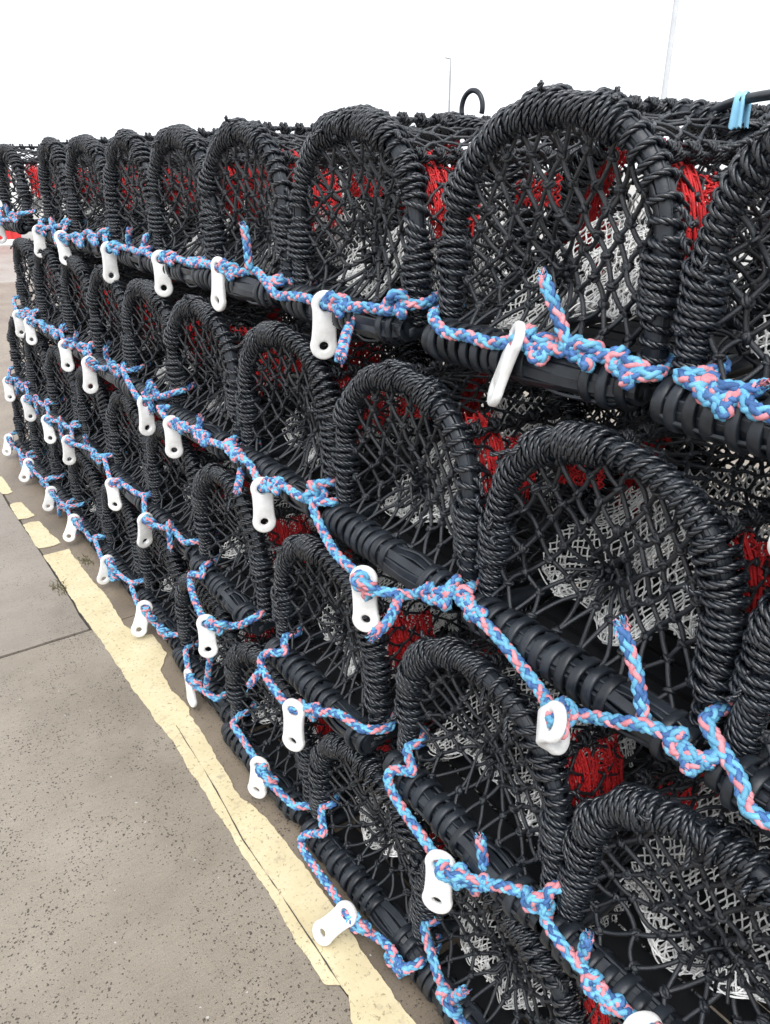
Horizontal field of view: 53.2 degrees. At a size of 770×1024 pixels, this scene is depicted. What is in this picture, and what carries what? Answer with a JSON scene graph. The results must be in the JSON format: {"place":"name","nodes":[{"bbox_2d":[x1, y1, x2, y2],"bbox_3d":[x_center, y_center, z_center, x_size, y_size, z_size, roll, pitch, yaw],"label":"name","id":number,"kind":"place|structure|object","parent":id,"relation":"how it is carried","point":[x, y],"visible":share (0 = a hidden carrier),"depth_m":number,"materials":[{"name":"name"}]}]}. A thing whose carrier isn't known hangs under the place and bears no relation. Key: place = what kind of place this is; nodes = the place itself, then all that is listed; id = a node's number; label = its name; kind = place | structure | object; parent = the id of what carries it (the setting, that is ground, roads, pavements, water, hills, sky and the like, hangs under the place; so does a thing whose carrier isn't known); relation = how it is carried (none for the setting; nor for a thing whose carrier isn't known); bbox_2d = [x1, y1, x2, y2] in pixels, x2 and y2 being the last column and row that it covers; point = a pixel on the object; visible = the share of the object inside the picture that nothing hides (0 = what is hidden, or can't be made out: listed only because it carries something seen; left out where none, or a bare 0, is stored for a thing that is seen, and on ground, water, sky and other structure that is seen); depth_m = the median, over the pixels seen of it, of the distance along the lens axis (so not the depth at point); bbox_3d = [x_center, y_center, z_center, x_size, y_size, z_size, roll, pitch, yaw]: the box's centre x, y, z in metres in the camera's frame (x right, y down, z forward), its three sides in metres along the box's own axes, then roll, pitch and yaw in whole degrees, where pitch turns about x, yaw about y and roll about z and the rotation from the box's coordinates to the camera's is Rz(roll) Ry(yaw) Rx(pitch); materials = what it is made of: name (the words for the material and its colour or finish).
{"place":"outdoors","nodes":[
{"label":"outdoors","id":0,"kind":"place"},
{"bbox_2d":[0,492,88,657],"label":"concrete slab","id":1,"kind":"structure","parent":0,"point":[36,610],"depth_m":3.35,"materials":[{"name":"concrete"}]},
{"bbox_2d":[0,630,351,1023],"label":"concrete slab","id":2,"kind":"structure","parent":0,"point":[133,890],"depth_m":2.04,"materials":[{"name":"concrete"}]},
{"bbox_2d":[0,281,746,629],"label":"concrete slab","id":3,"kind":"structure","parent":0,"point":[30,493],"depth_m":4.41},
{"bbox_2d":[9,390,71,461],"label":"lobster creel","id":4,"kind":"object","parent":3,"relation":"on","point":[22,442],"visible":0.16,"depth_m":4.97,"materials":[{"name":"black plastic"}]},
{"bbox_2d":[6,316,59,393],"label":"lobster creel","id":5,"kind":"object","parent":4,"relation":"on","point":[17,356],"visible":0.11,"depth_m":4.71,"materials":[{"name":"fabric"}]},
{"bbox_2d":[28,409,101,485],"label":"lobster creel","id":6,"kind":"object","parent":3,"relation":"on","point":[43,469],"visible":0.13,"depth_m":4.58,"materials":[{"name":"black plastic"}]},
{"bbox_2d":[22,331,78,415],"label":"lobster creel","id":7,"kind":"object","parent":6,"relation":"on","point":[33,369],"visible":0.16,"depth_m":4.31,"materials":[{"name":"fabric"}]},
{"bbox_2d":[10,237,139,318],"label":"lobster creel","id":8,"kind":"object","parent":7,"relation":"on","point":[23,246],"visible":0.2,"depth_m":4.24,"materials":[{"name":"fabric"}]},
{"bbox_2d":[0,143,133,234],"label":"lobster creel","id":9,"kind":"object","parent":8,"relation":"on","point":[11,156],"visible":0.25,"depth_m":4.07,"materials":[{"name":"fabric"}]},
{"bbox_2d":[0,203,35,225],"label":"bridle rope","id":10,"kind":"object","parent":9,"relation":"on","point":[12,216],"visible":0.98,"depth_m":4.05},
{"bbox_2d":[49,430,105,513],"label":"lobster creel","id":11,"kind":"object","parent":3,"relation":"on","point":[63,490],"visible":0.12,"depth_m":4.25,"materials":[{"name":"black rubber"}]},
{"bbox_2d":[44,475,90,516],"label":"bridle rope","id":12,"kind":"object","parent":11,"relation":"on","point":[61,504],"visible":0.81,"depth_m":4.06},
{"bbox_2d":[43,345,114,438],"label":"lobster creel","id":13,"kind":"object","parent":11,"relation":"on","point":[51,371],"visible":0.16,"depth_m":3.94,"materials":[{"name":"black rubber"}]},
{"bbox_2d":[43,396,80,438],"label":"bridle rope","id":14,"kind":"object","parent":13,"relation":"on","point":[51,420],"visible":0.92,"depth_m":3.81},
{"bbox_2d":[32,244,142,344],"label":"lobster creel","id":15,"kind":"object","parent":13,"relation":"on","point":[49,259],"visible":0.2,"depth_m":3.82,"materials":[{"name":"fabric"}]},
{"bbox_2d":[26,307,79,339],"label":"bridle rope","id":16,"kind":"object","parent":15,"relation":"on","point":[43,326],"visible":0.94,"depth_m":3.76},
{"bbox_2d":[36,136,196,243],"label":"lobster creel","id":17,"kind":"object","parent":15,"relation":"on","point":[50,150],"visible":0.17,"depth_m":3.50,"materials":[{"name":"fabric"}]},
{"bbox_2d":[35,217,83,245],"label":"bridle rope","id":18,"kind":"object","parent":17,"relation":"on","point":[41,228],"visible":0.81,"depth_m":3.43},
{"bbox_2d":[68,450,176,551],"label":"lobster creel","id":19,"kind":"object","parent":3,"relation":"on","point":[81,467],"visible":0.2,"depth_m":3.85,"materials":[{"name":"black rubber"}]},
{"bbox_2d":[65,498,116,542],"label":"bridle rope","id":20,"kind":"object","parent":19,"relation":"on","point":[77,522],"visible":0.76,"depth_m":3.73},
{"bbox_2d":[70,359,201,475],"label":"lobster creel","id":21,"kind":"object","parent":19,"relation":"on","point":[101,396],"visible":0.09,"depth_m":3.57,"materials":[{"name":"black rubber"}]},
{"bbox_2d":[65,420,125,464],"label":"bridle rope","id":22,"kind":"object","parent":21,"relation":"on","point":[70,442],"visible":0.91,"depth_m":3.44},
{"bbox_2d":[59,255,158,360],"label":"lobster creel","id":23,"kind":"object","parent":21,"relation":"on","point":[79,268],"visible":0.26,"depth_m":3.46,"materials":[{"name":"fabric"}]},
{"bbox_2d":[58,339,74,371],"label":"toggle","id":24,"kind":"object","parent":23,"relation":"attached to","point":[66,355],"visible":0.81,"depth_m":3.48,"materials":[{"name":"white plastic"}]},
{"bbox_2d":[59,322,111,355],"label":"bridle rope","id":25,"kind":"object","parent":23,"relation":"on","point":[72,343],"visible":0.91,"depth_m":3.37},
{"bbox_2d":[65,134,252,257],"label":"lobster creel","id":26,"kind":"object","parent":23,"relation":"on","point":[79,148],"visible":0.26,"depth_m":3.15,"materials":[{"name":"fabric"}]},
{"bbox_2d":[58,219,109,248],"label":"bridle rope","id":27,"kind":"object","parent":26,"relation":"on","point":[79,239],"visible":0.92,"depth_m":3.09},
{"bbox_2d":[95,473,232,595],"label":"lobster creel","id":28,"kind":"object","parent":3,"relation":"on","point":[127,564],"visible":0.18,"depth_m":3.50,"materials":[{"name":"black rubber"}]},
{"bbox_2d":[93,533,155,584],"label":"bridle rope","id":29,"kind":"object","parent":28,"relation":"on","point":[114,573],"visible":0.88,"depth_m":3.35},
{"bbox_2d":[105,381,279,511],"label":"lobster creel","id":30,"kind":"object","parent":28,"relation":"on","point":[119,401],"visible":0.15,"depth_m":3.19,"materials":[{"name":"black rubber"}]},
{"bbox_2d":[105,478,122,510],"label":"toggle","id":31,"kind":"object","parent":30,"relation":"attached to","point":[113,494],"visible":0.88,"depth_m":3.19,"materials":[{"name":"white plastic"}]},
{"bbox_2d":[102,451,164,497],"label":"bridle rope","id":32,"kind":"object","parent":30,"relation":"on","point":[119,483],"visible":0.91,"depth_m":3.13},
{"bbox_2d":[85,264,239,390],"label":"lobster creel","id":33,"kind":"object","parent":30,"relation":"on","point":[96,300],"visible":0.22,"depth_m":3.09,"materials":[{"name":"fabric"}]},
{"bbox_2d":[85,339,150,377],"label":"bridle rope","id":34,"kind":"object","parent":33,"relation":"on","point":[113,367],"visible":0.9,"depth_m":2.97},
{"bbox_2d":[81,356,98,393],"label":"toggle","id":35,"kind":"object","parent":34,"relation":"hanging from","point":[89,376],"visible":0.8,"depth_m":3.16,"materials":[{"name":"white plastic"}]},
{"bbox_2d":[102,128,264,272],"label":"lobster creel","id":36,"kind":"object","parent":33,"relation":"on","point":[121,144],"visible":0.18,"depth_m":2.74,"materials":[{"name":"fabric"}]},
{"bbox_2d":[100,241,119,283],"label":"toggle","id":37,"kind":"object","parent":36,"relation":"attached to","point":[110,263],"visible":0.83,"depth_m":2.82,"materials":[{"name":"white plastic"}]},
{"bbox_2d":[102,227,170,255],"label":"bridle rope","id":38,"kind":"object","parent":36,"relation":"on","point":[114,247],"visible":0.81,"depth_m":2.66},
{"bbox_2d":[0,476,415,1023],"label":"painted line","id":39,"kind":"object","parent":3,"relation":"on","point":[139,661],"visible":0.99,"depth_m":2.25,"materials":[{"name":"yellow paint"}]},
{"bbox_2d":[0,168,760,305],"bbox_3d":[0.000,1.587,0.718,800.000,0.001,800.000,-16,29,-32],"label":"ground","id":40,"kind":"structure","parent":0,"point":[7,272],"depth_m":16.53,"materials":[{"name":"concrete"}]},
{"bbox_2d":[643,0,678,221],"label":"lamp post","id":41,"kind":"object","parent":40,"relation":"on","point":[669,50],"visible":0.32,"depth_m":23.75,"materials":[{"name":"metal"}]},
{"bbox_2d":[0,0,769,168],"label":"sky","id":42,"kind":"structure","parent":0,"point":[69,69],"materials":[{"name":"white"}]},
{"bbox_2d":[122,442,769,1023],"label":"concrete slab","id":43,"kind":"structure","parent":0,"point":[406,992],"depth_m":2.25,"materials":[{"name":"concrete"}]},
{"bbox_2d":[135,528,316,649],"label":"lobster creel","id":44,"kind":"object","parent":43,"relation":"on","point":[177,566],"visible":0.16,"depth_m":3.15,"materials":[{"name":"black rubber"}]},
{"bbox_2d":[129,575,197,639],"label":"bridle rope","id":45,"kind":"object","parent":44,"relation":"on","point":[165,633],"visible":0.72,"depth_m":3.00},
{"bbox_2d":[131,600,152,636],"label":"toggle","id":46,"kind":"object","parent":45,"relation":"attached to","point":[140,620],"visible":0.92,"depth_m":3.03,"materials":[{"name":"white plastic"}]},
{"bbox_2d":[140,399,315,561],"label":"lobster creel","id":47,"kind":"object","parent":44,"relation":"on","point":[157,481],"visible":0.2,"depth_m":2.82,"materials":[{"name":"black rubber"}]},
{"bbox_2d":[137,512,152,547],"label":"toggle","id":48,"kind":"object","parent":47,"relation":"attached to","point":[144,531],"visible":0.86,"depth_m":2.88,"materials":[{"name":"white plastic"}]},
{"bbox_2d":[141,488,218,551],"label":"bridle rope","id":49,"kind":"object","parent":47,"relation":"on","point":[169,528],"visible":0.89,"depth_m":2.70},
{"bbox_2d":[120,278,308,418],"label":"lobster creel","id":50,"kind":"object","parent":47,"relation":"on","point":[140,292],"visible":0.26,"depth_m":2.74,"materials":[{"name":"fabric"}]},
{"bbox_2d":[137,396,155,435],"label":"toggle","id":51,"kind":"object","parent":50,"relation":"attached to","point":[146,417],"visible":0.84,"depth_m":2.65,"materials":[{"name":"white plastic"}]},
{"bbox_2d":[120,358,195,414],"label":"bridle rope","id":52,"kind":"object","parent":50,"relation":"on","point":[150,394],"visible":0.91,"depth_m":2.61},
{"bbox_2d":[144,123,366,287],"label":"lobster creel","id":53,"kind":"object","parent":50,"relation":"on","point":[190,143],"visible":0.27,"depth_m":2.39,"materials":[{"name":"fabric"}]},
{"bbox_2d":[151,250,172,296],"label":"toggle","id":54,"kind":"object","parent":53,"relation":"attached to","point":[161,278],"visible":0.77,"depth_m":2.45,"materials":[{"name":"white plastic"}]},
{"bbox_2d":[138,244,233,268],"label":"bridle rope","id":55,"kind":"object","parent":53,"relation":"on","point":[169,258],"visible":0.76,"depth_m":2.37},
{"bbox_2d":[172,564,346,722],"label":"lobster creel","id":56,"kind":"object","parent":43,"relation":"on","point":[184,609],"visible":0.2,"depth_m":2.72,"materials":[{"name":"black rubber"}]},
{"bbox_2d":[183,638,225,701],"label":"bridle rope","id":57,"kind":"object","parent":56,"relation":"on","point":[196,684],"visible":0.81,"depth_m":2.56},
{"bbox_2d":[188,435,423,634],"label":"lobster creel","id":58,"kind":"object","parent":56,"relation":"on","point":[236,593],"visible":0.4,"depth_m":2.33,"materials":[{"name":"black rubber"}]},
{"bbox_2d":[186,554,266,635],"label":"bridle rope","id":59,"kind":"object","parent":58,"relation":"on","point":[217,627],"visible":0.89,"depth_m":2.26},
{"bbox_2d":[196,614,217,657],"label":"toggle","id":60,"kind":"object","parent":59,"relation":"attached to","point":[207,637],"visible":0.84,"depth_m":2.28,"materials":[{"name":"white plastic"}]},
{"bbox_2d":[162,294,405,460],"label":"lobster creel","id":61,"kind":"object","parent":58,"relation":"on","point":[219,415],"visible":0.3,"depth_m":2.35,"materials":[{"name":"black rubber"}]},
{"bbox_2d":[163,415,183,458],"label":"toggle","id":62,"kind":"object","parent":61,"relation":"attached to","point":[173,438],"visible":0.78,"depth_m":2.50,"materials":[{"name":"white plastic"}]},
{"bbox_2d":[156,404,238,449],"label":"bridle rope","id":63,"kind":"object","parent":61,"relation":"on","point":[202,437],"visible":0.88,"depth_m":2.31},
{"bbox_2d":[194,115,473,308],"bbox_3d":[-0.142,-0.870,2.198,0.709,0.457,0.532,-17,29,-32],"label":"lobster creel","id":64,"kind":"object","parent":61,"relation":"on","point":[263,142],"visible":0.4,"depth_m":2.02,"materials":[{"name":"fabric"}]},
{"bbox_2d":[211,256,226,311],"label":"toggle","id":65,"kind":"object","parent":64,"relation":"attached to","point":[218,290],"visible":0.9,"depth_m":2.12,"materials":[{"name":"white plastic"}]},
{"bbox_2d":[187,221,283,282],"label":"bridle rope","id":66,"kind":"object","parent":64,"relation":"on","point":[230,271],"visible":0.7,"depth_m":1.99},
{"bbox_2d":[229,320,525,519],"bbox_3d":[-0.020,-0.330,2.123,0.718,0.458,0.542,-17,29,-33],"label":"lobster creel","id":67,"kind":"object","parent":58,"relation":"on","point":[310,456],"visible":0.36,"depth_m":1.98,"materials":[{"name":"black rubber"}]},
{"bbox_2d":[221,440,338,506],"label":"bridle rope","id":68,"kind":"object","parent":67,"relation":"on","point":[276,485],"visible":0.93,"depth_m":2.00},
{"bbox_2d":[250,477,275,532],"bbox_3d":[-0.322,-0.018,2.033,0.063,0.157,0.016,-5,23,-12],"label":"toggle","id":69,"kind":"object","parent":68,"relation":"attached to","point":[263,505],"visible":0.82,"depth_m":2.03,"materials":[{"name":"white plastic"}]},
{"bbox_2d":[280,104,631,344],"bbox_3d":[0.160,-0.689,1.803,0.709,0.459,0.540,-17,29,-32],"label":"lobster creel","id":70,"kind":"object","parent":67,"relation":"on","point":[404,248],"visible":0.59,"depth_m":1.63,"materials":[{"name":"fabric"}]},
{"bbox_2d":[310,290,337,359],"bbox_3d":[-0.135,-0.416,1.715,0.062,0.155,0.016,-1,29,-11],"label":"toggle","id":71,"kind":"object","parent":70,"relation":"attached to","point":[324,328],"visible":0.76,"depth_m":1.71,"materials":[{"name":"white plastic"}]},
{"bbox_2d":[262,277,438,367],"bbox_3d":[-0.146,-0.449,1.661,0.294,0.112,0.648,-16,29,-32],"label":"bridle rope","id":72,"kind":"object","parent":70,"relation":"on","point":[338,305],"visible":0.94,"depth_m":1.57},
{"bbox_2d":[220,585,443,825],"bbox_3d":[-0.114,0.541,2.434,0.709,0.452,0.530,-17,29,-33],"label":"lobster creel","id":73,"kind":"object","parent":43,"relation":"on","point":[288,770],"visible":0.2,"depth_m":2.35,"materials":[{"name":"black rubber"}]},
{"bbox_2d":[229,701,310,810],"bbox_3d":[-0.345,0.722,2.296,0.159,0.105,0.497,-16,29,-32],"label":"bridle rope","id":74,"kind":"object","parent":73,"relation":"on","point":[270,780],"visible":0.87,"depth_m":2.19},
{"bbox_2d":[248,756,269,798],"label":"toggle","id":75,"kind":"object","parent":74,"relation":"attached to","point":[255,780],"visible":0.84,"depth_m":2.23,"materials":[{"name":"white plastic"}]},
{"bbox_2d":[300,681,582,950],"bbox_3d":[0.188,0.708,2.063,0.715,0.460,0.542,-17,29,-33],"label":"lobster creel","id":76,"kind":"object","parent":43,"relation":"on","point":[374,886],"visible":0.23,"depth_m":1.95,"materials":[{"name":"black rubber"}]},
{"bbox_2d":[297,791,442,978],"bbox_3d":[-0.059,0.937,1.925,0.186,0.161,0.524,-16,29,-32],"label":"bridle rope","id":77,"kind":"object","parent":76,"relation":"on","point":[396,963],"visible":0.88,"depth_m":1.83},
{"bbox_2d":[312,900,356,945],"bbox_3d":[-0.121,0.987,1.845,0.060,0.150,0.016,52,23,24],"label":"toggle","id":78,"kind":"object","parent":77,"relation":"attached to","point":[332,924],"visible":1,"depth_m":1.84,"materials":[{"name":"white plastic"}]},
{"bbox_2d":[264,485,547,754],"bbox_3d":[0.089,0.209,2.047,0.718,0.458,0.542,-16,29,-32],"label":"lobster creel","id":79,"kind":"object","parent":76,"relation":"on","point":[313,674],"visible":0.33,"depth_m":1.90,"materials":[{"name":"black rubber"}]},
{"bbox_2d":[245,622,396,734],"bbox_3d":[-0.184,0.458,1.929,0.221,0.121,0.520,-16,29,-32],"label":"bridle rope","id":80,"kind":"object","parent":79,"relation":"on","point":[314,711],"visible":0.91,"depth_m":1.91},
{"bbox_2d":[282,698,305,751],"bbox_3d":[-0.229,0.536,1.930,0.063,0.157,0.017,13,25,21],"label":"toggle","id":81,"kind":"object","parent":80,"relation":"attached to","point":[293,726],"visible":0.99,"depth_m":1.92,"materials":[{"name":"white plastic"}]},
{"bbox_2d":[321,327,684,613],"bbox_3d":[0.272,-0.151,1.727,0.709,0.457,0.532,-15,29,-30],"label":"lobster creel","id":82,"kind":"object","parent":79,"relation":"on","point":[414,542],"visible":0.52,"depth_m":1.58,"materials":[{"name":"black rubber"}]},
{"bbox_2d":[301,478,462,643],"bbox_3d":[-0.056,0.079,1.623,0.294,0.142,0.562,-16,29,-32],"label":"bridle rope","id":83,"kind":"object","parent":82,"relation":"on","point":[430,593],"visible":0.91,"depth_m":1.52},
{"bbox_2d":[350,565,379,631],"bbox_3d":[-0.042,0.180,1.592,0.059,0.147,0.016,1,16,14],"label":"toggle","id":84,"kind":"object","parent":83,"relation":"attached to","point":[362,607],"visible":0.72,"depth_m":1.59,"materials":[{"name":"white plastic"}]},
{"bbox_2d":[399,744,751,1023],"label":"lobster creel","id":85,"kind":"object","parent":43,"relation":"on","point":[521,966],"visible":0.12,"depth_m":1.65,"materials":[{"name":"black rubber"}]},
{"bbox_2d":[419,901,471,1023],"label":"bridle rope","id":86,"kind":"object","parent":85,"relation":"on","point":[448,998],"visible":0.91,"depth_m":1.62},
{"bbox_2d":[383,559,718,932],"bbox_3d":[0.414,0.404,1.620,0.709,0.452,0.530,-15,28,-30],"label":"lobster creel","id":87,"kind":"object","parent":85,"relation":"on","point":[450,806],"visible":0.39,"depth_m":1.49,"materials":[{"name":"black rubber"}]},
{"bbox_2d":[383,725,561,920],"bbox_3d":[0.160,0.623,1.507,0.181,0.174,0.497,-16,29,-32],"label":"bridle rope","id":88,"kind":"object","parent":87,"relation":"on","point":[457,876],"visible":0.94,"depth_m":1.45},
{"bbox_2d":[422,849,455,913],"bbox_3d":[0.106,0.727,1.509,0.063,0.157,0.016,11,24,20],"label":"toggle","id":89,"kind":"object","parent":88,"relation":"attached to","point":[434,886],"visible":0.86,"depth_m":1.50,"materials":[{"name":"white plastic"}]},
{"bbox_2d":[461,394,769,767],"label":"lobster creel","id":90,"kind":"object","parent":87,"relation":"on","point":[687,604],"visible":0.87,"depth_m":1.22,"materials":[{"name":"black rubber"}]},
{"bbox_2d":[452,577,726,777],"bbox_3d":[0.282,0.209,1.216,0.225,0.201,0.564,-16,29,-32],"label":"bridle rope","id":91,"kind":"object","parent":90,"relation":"on","point":[686,754],"visible":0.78,"depth_m":1.12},
{"bbox_2d":[536,700,569,754],"bbox_3d":[0.267,0.327,1.155,0.079,0.122,0.062,16,63,-11],"label":"toggle","id":92,"kind":"object","parent":91,"relation":"attached to","point":[549,740],"visible":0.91,"depth_m":1.13,"materials":[{"name":"white plastic"}]},
{"bbox_2d":[421,79,769,410],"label":"lobster creel","id":93,"kind":"object","parent":90,"relation":"on","point":[616,127],"visible":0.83,"depth_m":1.23,"materials":[{"name":"fabric"}]},
{"bbox_2d":[427,267,675,390],"bbox_3d":[0.246,-0.332,1.260,0.132,0.148,0.562,-16,29,-32],"label":"bridle rope","id":94,"kind":"object","parent":93,"relation":"on","point":[539,349],"visible":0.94,"depth_m":1.17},
{"bbox_2d":[487,321,525,406],"bbox_3d":[0.200,-0.243,1.268,0.016,0.152,0.061,14,35,-6],"label":"toggle","id":95,"kind":"object","parent":94,"relation":"attached to","point":[503,371],"visible":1,"depth_m":1.25,"materials":[{"name":"white plastic"}]},
{"bbox_2d":[707,89,769,113],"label":"black rod","id":96,"kind":"object","parent":93,"relation":"on","point":[751,97],"visible":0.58,"depth_m":1.16,"materials":[{"name":"plastic"}]},
{"bbox_2d":[728,90,750,129],"bbox_3d":[0.548,-0.619,1.183,0.036,0.055,0.024,-20,31,-37],"label":"plastic strip","id":97,"kind":"object","parent":96,"relation":"on","point":[740,113],"visible":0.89,"depth_m":1.18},
{"bbox_2d":[540,715,769,1023],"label":"lobster creel","id":98,"kind":"object","parent":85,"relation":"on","point":[719,879],"visible":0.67,"depth_m":1.21,"materials":[{"name":"black rubber"}]},
{"bbox_2d":[539,899,661,1023],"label":"bridle rope","id":99,"kind":"object","parent":98,"relation":"on","point":[595,987],"visible":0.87,"depth_m":1.23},
{"bbox_2d":[623,1010,662,1023],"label":"toggle","id":100,"kind":"object","parent":98,"relation":"attached to","point":[643,1017],"visible":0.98,"depth_m":1.14,"materials":[{"name":"white plastic"}]},
{"bbox_2d":[704,591,769,837],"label":"lobster creel","id":101,"kind":"object","parent":98,"relation":"on","point":[746,734],"visible":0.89,"depth_m":1.01,"materials":[{"name":"fabric"}]},
{"bbox_2d":[649,112,769,461],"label":"lobster creel","id":102,"kind":"object","parent":101,"relation":"on","point":[704,312],"visible":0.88,"depth_m":1.00,"materials":[{"name":"fabric"}]},
{"bbox_2d":[672,356,769,423],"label":"bridle rope","id":103,"kind":"object","parent":102,"relation":"on","point":[713,391],"visible":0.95,"depth_m":0.96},
{"bbox_2d":[697,702,769,830],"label":"bridle rope","id":104,"kind":"object","parent":101,"relation":"on","point":[710,715],"visible":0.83,"depth_m":1.01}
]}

